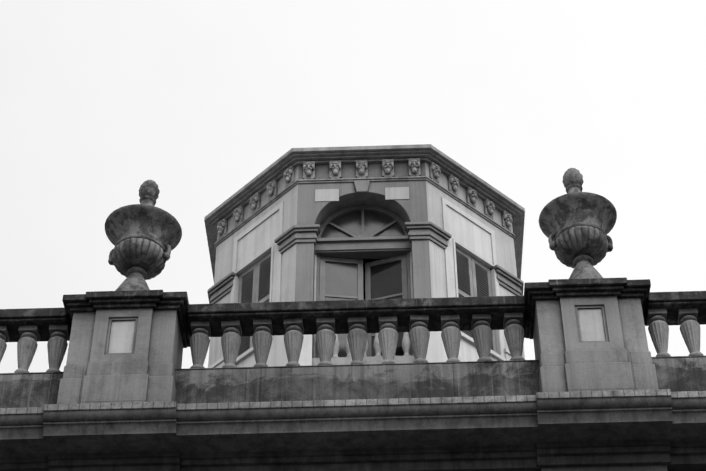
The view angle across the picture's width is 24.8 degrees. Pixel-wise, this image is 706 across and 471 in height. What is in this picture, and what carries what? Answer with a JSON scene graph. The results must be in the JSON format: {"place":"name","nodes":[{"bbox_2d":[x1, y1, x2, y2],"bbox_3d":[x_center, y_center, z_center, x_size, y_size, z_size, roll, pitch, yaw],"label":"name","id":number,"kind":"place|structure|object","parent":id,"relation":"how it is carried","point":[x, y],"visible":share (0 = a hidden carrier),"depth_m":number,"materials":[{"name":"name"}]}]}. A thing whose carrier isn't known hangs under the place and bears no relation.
{"place":"outdoors","nodes":[
{"label":"outdoors","id":0,"kind":"place"},
{"bbox_2d":[0,0,705,372],"label":"sky","id":1,"kind":"structure","parent":0,"point":[100,100],"materials":[{"name":"white"}]},
{"bbox_2d":[246,261,481,347],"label":"window shutters","id":2,"kind":"object","parent":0,"point":[459,288],"depth_m":18.03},
{"bbox_2d":[207,162,523,366],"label":"tower","id":3,"kind":"structure","parent":0,"point":[411,212],"depth_m":18.05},
{"bbox_2d":[208,331,511,367],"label":"tower pilaster bases","id":4,"kind":"object","parent":3,"relation":"attached to","point":[436,352],"visible":0.02,"depth_m":16.61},
{"bbox_2d":[315,187,408,201],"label":"wall panels","id":5,"kind":"object","parent":3,"relation":"attached to","point":[391,193],"visible":1,"depth_m":18.05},
{"bbox_2d":[312,332,414,364],"bbox_3d":[0.113,1.144,16.713,1.064,0.620,0.172,-2,-42,1],"label":"tower window balustrade","id":6,"kind":"object","parent":3,"relation":"attached to","point":[406,357],"visible":0.23,"depth_m":16.53,"materials":[{"name":"grey stone"}]},
{"bbox_2d":[315,205,412,357],"bbox_3d":[0.114,0.549,17.459,1.064,2.382,0.160,-2,-42,1],"label":"tower window frame","id":7,"kind":"object","parent":3,"relation":"in","point":[365,246],"visible":0.67,"depth_m":17.80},
{"bbox_2d":[318,257,362,356],"bbox_3d":[-0.127,0.871,17.271,0.480,1.634,0.115,-2,-42,1],"label":"tower window","id":8,"kind":"structure","parent":7,"relation":"in","point":[341,279],"depth_m":17.59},
{"bbox_2d":[321,211,404,237],"bbox_3d":[0.112,-0.101,18.078,0.954,0.477,0.001,-2,-42,1],"label":"fanlight window","id":9,"kind":"structure","parent":7,"relation":"in","point":[351,222],"depth_m":18.09,"materials":[{"name":"grey glass"}]},
{"bbox_2d":[365,254,409,356],"bbox_3d":[0.370,0.877,17.281,0.472,1.634,0.171,-2,-42,1],"label":"tower window","id":10,"kind":"structure","parent":7,"relation":"in","point":[386,279],"depth_m":17.60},
{"bbox_2d":[204,144,524,299],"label":"tower cornice","id":11,"kind":"structure","parent":3,"relation":"attached to","point":[296,157],"depth_m":18.53,"materials":[{"name":"grey stone"}]},
{"bbox_2d":[217,158,512,238],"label":"frieze brackets","id":12,"kind":"object","parent":3,"relation":"attached to","point":[361,172],"visible":1,"depth_m":18.41,"materials":[{"name":"grey stone"}]},
{"bbox_2d":[208,162,524,366],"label":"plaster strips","id":13,"kind":"object","parent":3,"relation":"attached to","point":[505,250],"visible":0.12,"depth_m":18.17,"materials":[{"name":"grey paint"}]},
{"bbox_2d":[230,197,504,366],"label":"tower plaster margins","id":14,"kind":"object","parent":3,"relation":"attached to","point":[280,207],"visible":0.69,"depth_m":18.12,"materials":[{"name":"grey paint"}]},
{"bbox_2d":[234,239,505,364],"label":"window frames","id":15,"kind":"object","parent":3,"relation":"attached to","point":[464,336],"visible":0.54,"depth_m":17.62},
{"bbox_2d":[237,247,496,356],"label":"side windows","id":16,"kind":"structure","parent":15,"relation":"in","point":[252,278],"depth_m":17.93,"materials":[{"name":"grey glass"}]},
{"bbox_2d":[541,465,667,470],"bbox_3d":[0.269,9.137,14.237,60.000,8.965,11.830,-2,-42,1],"label":"pilaster","id":17,"kind":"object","parent":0,"point":[639,468],"depth_m":12.83,"materials":[{"name":"grey stone"}]},
{"bbox_2d":[0,440,705,470],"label":"cornice bed","id":18,"kind":"object","parent":17,"relation":"on","point":[682,456],"visible":1,"depth_m":12.91,"materials":[{"name":"stone"}]},
{"bbox_2d":[0,396,705,457],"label":"cornice","id":19,"kind":"structure","parent":18,"relation":"on","point":[45,433],"depth_m":12.80,"materials":[{"name":"grey stone"}]},
{"bbox_2d":[0,389,705,414],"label":"ledge","id":20,"kind":"object","parent":19,"relation":"on","point":[357,402],"visible":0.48,"depth_m":12.81,"materials":[{"name":"grey stone"}]},
{"bbox_2d":[57,361,175,403],"bbox_3d":[-1.929,1.420,13.306,0.932,0.515,0.584,-2,-42,1],"label":"pedestal base","id":21,"kind":"object","parent":20,"relation":"on","point":[117,382],"visible":0.52,"depth_m":13.12,"materials":[{"name":"grey stone"}]},
{"bbox_2d":[66,308,182,371],"bbox_3d":[-1.931,1.013,13.672,0.880,0.580,0.532,-2,-42,1],"label":"pedestal","id":22,"kind":"object","parent":21,"relation":"on","point":[157,339],"visible":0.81,"depth_m":13.50,"materials":[{"name":"grey stone"}]},
{"bbox_2d":[108,321,134,352],"bbox_3d":[-1.939,0.861,13.502,0.202,0.352,0.018,-2,-42,1],"label":"pedestal panel","id":23,"kind":"object","parent":22,"relation":"in","point":[121,336],"visible":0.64,"depth_m":13.50,"materials":[{"name":"grey stone"}]},
{"bbox_2d":[62,290,190,347],"bbox_3d":[-1.932,0.733,13.925,1.060,0.185,0.712,-2,-42,1],"label":"pedestal cap","id":24,"kind":"object","parent":22,"relation":"on","point":[93,301],"visible":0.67,"depth_m":13.67,"materials":[{"name":"grey stone"}]},
{"bbox_2d":[105,180,181,290],"bbox_3d":[-1.908,0.084,14.529,0.704,1.600,0.704,-2,-42,1],"label":"urn","id":25,"kind":"object","parent":24,"relation":"on","point":[144,236],"visible":0.9,"depth_m":14.39,"materials":[{"name":"stone"}]},
{"bbox_2d":[0,356,705,407],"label":"balustrade base","id":26,"kind":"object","parent":20,"relation":"on","point":[361,381],"depth_m":13.33,"materials":[{"name":"stone"}]},
{"bbox_2d":[0,308,703,372],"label":"balusters","id":27,"kind":"object","parent":26,"relation":"on","point":[357,335],"visible":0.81,"depth_m":13.66,"materials":[{"name":"stone"}]},
{"bbox_2d":[0,291,705,341],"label":"hand rail","id":28,"kind":"object","parent":27,"relation":"on","point":[372,311],"visible":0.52,"depth_m":13.76,"materials":[{"name":"stone"}]},
{"bbox_2d":[539,349,658,391],"bbox_3d":[1.999,1.314,13.210,0.932,0.515,0.584,-2,-42,1],"label":"pedestal base","id":29,"kind":"object","parent":20,"relation":"on","point":[594,370],"visible":0.56,"depth_m":13.03,"materials":[{"name":"grey stone"}]},
{"bbox_2d":[533,296,648,359],"bbox_3d":[1.996,0.907,13.577,0.880,0.580,0.532,-2,-42,1],"label":"pedestal","id":30,"kind":"object","parent":29,"relation":"on","point":[556,327],"visible":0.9,"depth_m":13.40,"materials":[{"name":"grey stone"}]},
{"bbox_2d":[524,277,650,338],"bbox_3d":[1.995,0.627,13.829,1.060,0.185,0.712,-2,-42,1],"label":"pedestal cap","id":31,"kind":"object","parent":30,"relation":"on","point":[552,289],"visible":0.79,"depth_m":13.57,"materials":[{"name":"grey stone"}]},
{"bbox_2d":[539,168,616,278],"bbox_3d":[2.034,-0.025,14.435,0.704,1.596,0.704,-2,-42,1],"label":"urn","id":32,"kind":"object","parent":31,"relation":"on","point":[576,224],"visible":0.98,"depth_m":14.29,"materials":[{"name":"stone"}]},
{"bbox_2d":[577,309,605,340],"bbox_3d":[1.988,0.755,13.407,0.202,0.352,0.018,-2,-42,1],"label":"pedestal panel","id":33,"kind":"object","parent":30,"relation":"in","point":[591,324],"visible":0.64,"depth_m":13.40,"materials":[{"name":"grey stone"}]}
]}

